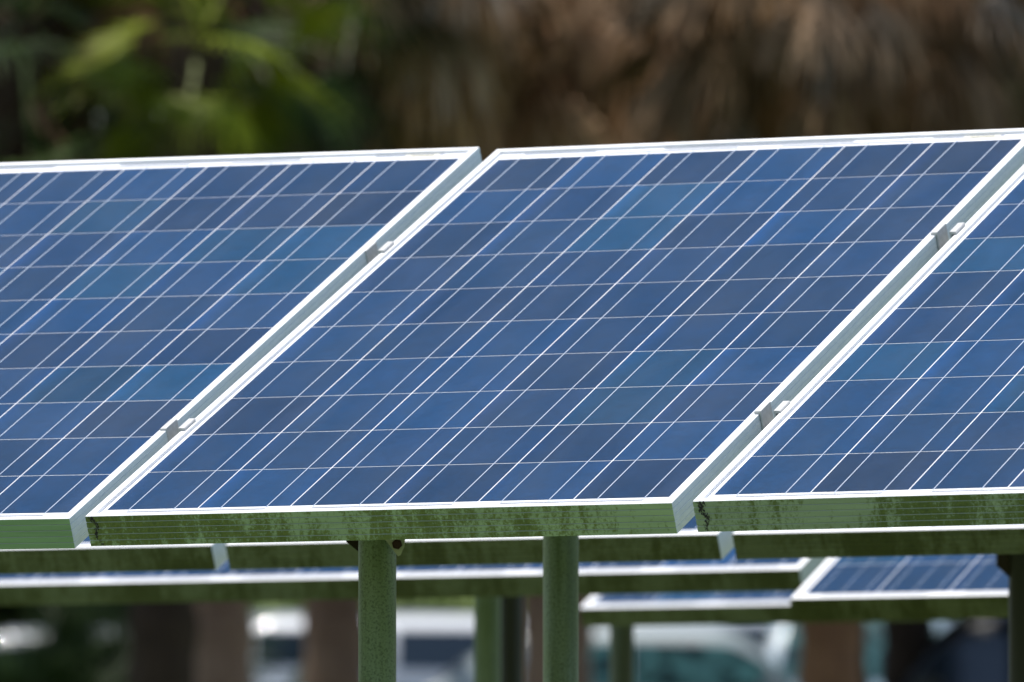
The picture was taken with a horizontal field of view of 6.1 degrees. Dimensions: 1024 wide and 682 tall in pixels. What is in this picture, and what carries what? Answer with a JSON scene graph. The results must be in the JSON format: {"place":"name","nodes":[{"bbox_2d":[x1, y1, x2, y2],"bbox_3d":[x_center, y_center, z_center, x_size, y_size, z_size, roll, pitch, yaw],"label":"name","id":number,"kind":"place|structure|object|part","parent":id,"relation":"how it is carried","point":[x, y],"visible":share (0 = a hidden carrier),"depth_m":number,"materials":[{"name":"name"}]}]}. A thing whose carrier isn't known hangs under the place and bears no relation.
{"place":"outdoors","nodes":[
{"label":"outdoors","id":0,"kind":"place"},
{"bbox_2d":[0,536,227,573],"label":"solar panel","id":1,"kind":"object","parent":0,"point":[84,556],"visible":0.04,"depth_m":17.86,"materials":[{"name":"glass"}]},
{"bbox_2d":[0,147,481,548],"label":"solar panel","id":2,"kind":"object","parent":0,"point":[143,301],"visible":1,"depth_m":15.89,"materials":[{"name":"glass"}]},
{"bbox_2d":[251,613,453,618],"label":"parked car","id":3,"kind":"object","parent":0,"point":[259,615],"visible":0.05,"depth_m":96.70,"materials":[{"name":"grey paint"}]},
{"bbox_2d":[249,595,591,614],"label":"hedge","id":4,"kind":"object","parent":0,"point":[456,607],"visible":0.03,"depth_m":102.17,"materials":[{"name":"green plant"}]},
{"bbox_2d":[677,621,952,648],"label":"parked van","id":5,"kind":"object","parent":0,"point":[756,634],"depth_m":91.24,"materials":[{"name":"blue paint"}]},
{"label":"side window","id":6,"kind":"part","parent":5,"relation":"part of","materials":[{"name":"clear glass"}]},
{"label":"ground","id":7,"kind":"structure","parent":0,"visible":0},
{"bbox_2d":[0,0,350,162],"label":"palm tree","id":8,"kind":"object","parent":7,"relation":"on","point":[21,128],"visible":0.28,"depth_m":57.95,"materials":[{"name":"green plant"}]},
{"bbox_2d":[31,0,406,681],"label":"palm tree","id":9,"kind":"object","parent":7,"relation":"on","point":[197,108],"visible":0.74,"depth_m":56.93,"materials":[{"name":"green plant"}]},
{"bbox_2d":[0,0,534,681],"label":"palm tree","id":10,"kind":"object","parent":7,"relation":"on","point":[224,652],"visible":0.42,"depth_m":59.56,"materials":[{"name":"green plant"}]},
{"bbox_2d":[0,0,616,629],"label":"distant wood","id":11,"kind":"object","parent":7,"relation":"on","point":[12,612],"depth_m":108.63,"materials":[{"name":"green plant"}]},
{"bbox_2d":[246,0,616,681],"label":"palm tree","id":12,"kind":"object","parent":7,"relation":"on","point":[468,112],"visible":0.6,"depth_m":60.24,"materials":[{"name":"brown plant"}]},
{"bbox_2d":[346,536,578,681],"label":"mounting rack","id":13,"kind":"object","parent":7,"relation":"on","point":[376,610],"visible":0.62,"depth_m":15.29,"materials":[{"name":"green"}]},
{"bbox_2d":[160,418,195,441],"bbox_3d":[-0.526,0.149,15.198,0.045,0.039,0.042,-2,20,25],"label":"module clamp","id":14,"kind":"object","parent":13,"relation":"attached to","point":[172,428],"visible":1,"depth_m":15.19,"materials":[{"name":"metal"}]},
{"bbox_2d":[365,241,393,264],"bbox_3d":[-0.220,-0.139,15.885,0.045,0.039,0.042,-2,20,25],"label":"module clamp","id":15,"kind":"object","parent":13,"relation":"attached to","point":[372,251],"visible":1,"depth_m":15.88,"materials":[{"name":"grey metal"}]},
{"bbox_2d":[85,128,1023,545],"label":"solar panel","id":16,"kind":"object","parent":13,"relation":"attached to","point":[585,340],"visible":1,"depth_m":15.26,"materials":[{"name":"glass"}]},
{"bbox_2d":[754,401,789,429],"bbox_3d":[0.403,0.118,14.778,0.045,0.039,0.042,-2,20,25],"label":"module clamp","id":17,"kind":"object","parent":13,"relation":"attached to","point":[764,409],"visible":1,"depth_m":14.77,"materials":[{"name":"grey metal"}]},
{"bbox_2d":[693,165,1023,531],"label":"solar panel","id":18,"kind":"object","parent":13,"relation":"on","point":[904,407],"visible":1,"depth_m":14.63,"materials":[{"name":"glass"}]},
{"bbox_2d":[931,223,964,250],"bbox_3d":[0.704,-0.164,15.454,0.045,0.039,0.042,-2,20,25],"label":"module clamp","id":19,"kind":"object","parent":13,"relation":"attached to","point":[939,231],"visible":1,"depth_m":15.45,"materials":[{"name":"grey metal"}]},
{"bbox_2d":[474,596,522,681],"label":"mounting rack","id":20,"kind":"object","parent":7,"relation":"on","point":[498,639],"depth_m":21.58,"materials":[{"name":"green"}]},
{"bbox_2d":[0,559,357,605],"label":"solar panel","id":21,"kind":"object","parent":20,"relation":"on","point":[223,582],"visible":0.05,"depth_m":20.83,"materials":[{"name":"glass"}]},
{"bbox_2d":[396,548,827,598],"bbox_3d":[0.476,0.219,21.128,0.992,0.050,1.672,-2,20,25],"label":"solar panel","id":22,"kind":"object","parent":20,"relation":"on","point":[729,572],"visible":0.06,"depth_m":20.39,"materials":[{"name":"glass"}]},
{"bbox_2d":[610,626,633,681],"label":"mounting rack","id":23,"kind":"object","parent":7,"relation":"on","point":[621,653],"depth_m":23.86,"materials":[{"name":"green metal"}]},
{"bbox_2d":[580,591,961,626],"bbox_3d":[0.937,0.362,23.915,0.992,0.050,1.672,-2,20,25],"label":"solar panel","id":24,"kind":"object","parent":23,"relation":"on","point":[687,609],"visible":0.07,"depth_m":23.30,"materials":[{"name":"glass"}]},
{"bbox_2d":[560,0,1023,681],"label":"palm tree","id":25,"kind":"object","parent":7,"relation":"on","point":[780,68],"visible":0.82,"depth_m":58.44,"materials":[{"name":"brown plant"}]},
{"bbox_2d":[996,554,1023,681],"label":"mounting rack","id":26,"kind":"object","parent":7,"relation":"on","point":[1011,566],"visible":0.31,"depth_m":17.92,"materials":[{"name":"green"}]},
{"bbox_2d":[225,516,734,569],"bbox_3d":[0.242,0.088,18.270,0.992,0.050,1.672,-2,20,25],"label":"solar panel","id":27,"kind":"object","parent":26,"relation":"on","point":[687,541],"visible":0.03,"depth_m":17.54,"materials":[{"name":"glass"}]},
{"bbox_2d":[732,524,1023,558],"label":"solar panel","id":28,"kind":"object","parent":26,"relation":"on","point":[904,541],"visible":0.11,"depth_m":17.22,"materials":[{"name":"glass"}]},
{"label":"car park","id":29,"kind":"structure","parent":0,"visible":0},
{"bbox_2d":[0,604,129,681],"bbox_3d":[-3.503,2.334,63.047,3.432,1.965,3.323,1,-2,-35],"label":"palmetto shrub","id":30,"kind":"object","parent":29,"relation":"on","point":[66,637],"visible":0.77,"depth_m":62.66,"materials":[{"name":"green plant"}]},
{"bbox_2d":[0,0,188,118],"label":"oak tree","id":31,"kind":"object","parent":29,"relation":"on","point":[71,51],"visible":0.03,"depth_m":88.77,"materials":[{"name":"green plant"}]},
{"bbox_2d":[0,627,288,681],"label":"parked car","id":32,"kind":"object","parent":29,"relation":"on","point":[9,634],"visible":0.13,"depth_m":77.31,"materials":[{"name":"grey paint"}]},
{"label":"side window","id":33,"kind":"part","parent":32,"relation":"part of","materials":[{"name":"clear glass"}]},
{"bbox_2d":[104,601,303,681],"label":"palmetto shrub","id":34,"kind":"object","parent":29,"relation":"on","point":[296,677],"visible":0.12,"depth_m":65.19,"materials":[{"name":"green plant"}]},
{"bbox_2d":[115,0,458,681],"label":"palm tree","id":35,"kind":"object","parent":29,"relation":"on","point":[330,628],"depth_m":61.80,"materials":[{"name":"brown plant"}]},
{"bbox_2d":[251,615,473,681],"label":"parked car","id":36,"kind":"object","parent":29,"relation":"on","point":[429,648],"visible":0.21,"depth_m":83.20,"materials":[{"name":"grey paint"}]},
{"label":"side window","id":37,"kind":"part","parent":36,"relation":"part of","materials":[{"name":"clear glass"}]},
{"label":"side window","id":38,"kind":"part","parent":36,"relation":"part of","materials":[{"name":"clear glass"}]},
{"bbox_2d":[381,0,720,681],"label":"palm tree","id":39,"kind":"object","parent":29,"relation":"on","point":[546,112],"visible":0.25,"depth_m":60.98,"materials":[{"name":"brown plant"}]},
{"bbox_2d":[416,625,789,681],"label":"parked car","id":40,"kind":"object","parent":29,"relation":"on","point":[670,653],"visible":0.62,"depth_m":71.21,"materials":[{"name":"silver metal"}]},
{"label":"rear window","id":41,"kind":"part","parent":40,"relation":"part of","materials":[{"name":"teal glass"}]},
{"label":"side window","id":42,"kind":"part","parent":40,"relation":"part of","materials":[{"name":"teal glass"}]},
{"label":"side window","id":43,"kind":"part","parent":40,"relation":"part of","materials":[{"name":"teal glass"}]},
{"bbox_2d":[593,0,869,681],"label":"palm tree","id":44,"kind":"object","parent":29,"relation":"on","point":[864,669],"visible":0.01,"depth_m":65.89,"materials":[{"name":"brown plant"}]},
{"bbox_2d":[762,621,946,681],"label":"parked car","id":45,"kind":"object","parent":29,"relation":"on","point":[781,648],"visible":0.17,"depth_m":79.16,"materials":[{"name":"blue paint"}]},
{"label":"side window","id":46,"kind":"part","parent":45,"relation":"part of","materials":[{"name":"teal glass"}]},
{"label":"side window","id":47,"kind":"part","parent":45,"relation":"part of","materials":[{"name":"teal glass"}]},
{"bbox_2d":[879,4,993,681],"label":"palm tree","id":48,"kind":"object","parent":29,"relation":"on","point":[906,644],"visible":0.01,"depth_m":63.83,"materials":[{"name":"brown plant"}]},
{"bbox_2d":[901,618,1008,681],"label":"parked car","id":49,"kind":"object","parent":29,"relation":"on","point":[969,650],"visible":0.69,"depth_m":63.21,"materials":[{"name":"black paint"}]},
{"bbox_3d":[3.273,2.134,63.176,1.043,0.445,0.153,0,-2,0],"label":"side window","id":50,"kind":"part","parent":49,"relation":"part of","materials":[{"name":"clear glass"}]},
{"bbox_2d":[888,0,1023,128],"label":"palm tree","id":51,"kind":"object","parent":29,"relation":"on","point":[1020,117],"visible":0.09,"depth_m":61.23,"materials":[{"name":"brown plant"}]},
{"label":"rack","id":52,"kind":"object","parent":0,"visible":0},
{"bbox_2d":[790,554,1008,620],"bbox_3d":[1.342,0.240,20.215,0.992,0.050,1.672,-2,20,25],"label":"solar panel","id":53,"kind":"object","parent":52,"relation":"on","point":[905,587],"visible":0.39,"depth_m":19.67,"materials":[{"name":"glass"}]}
]}

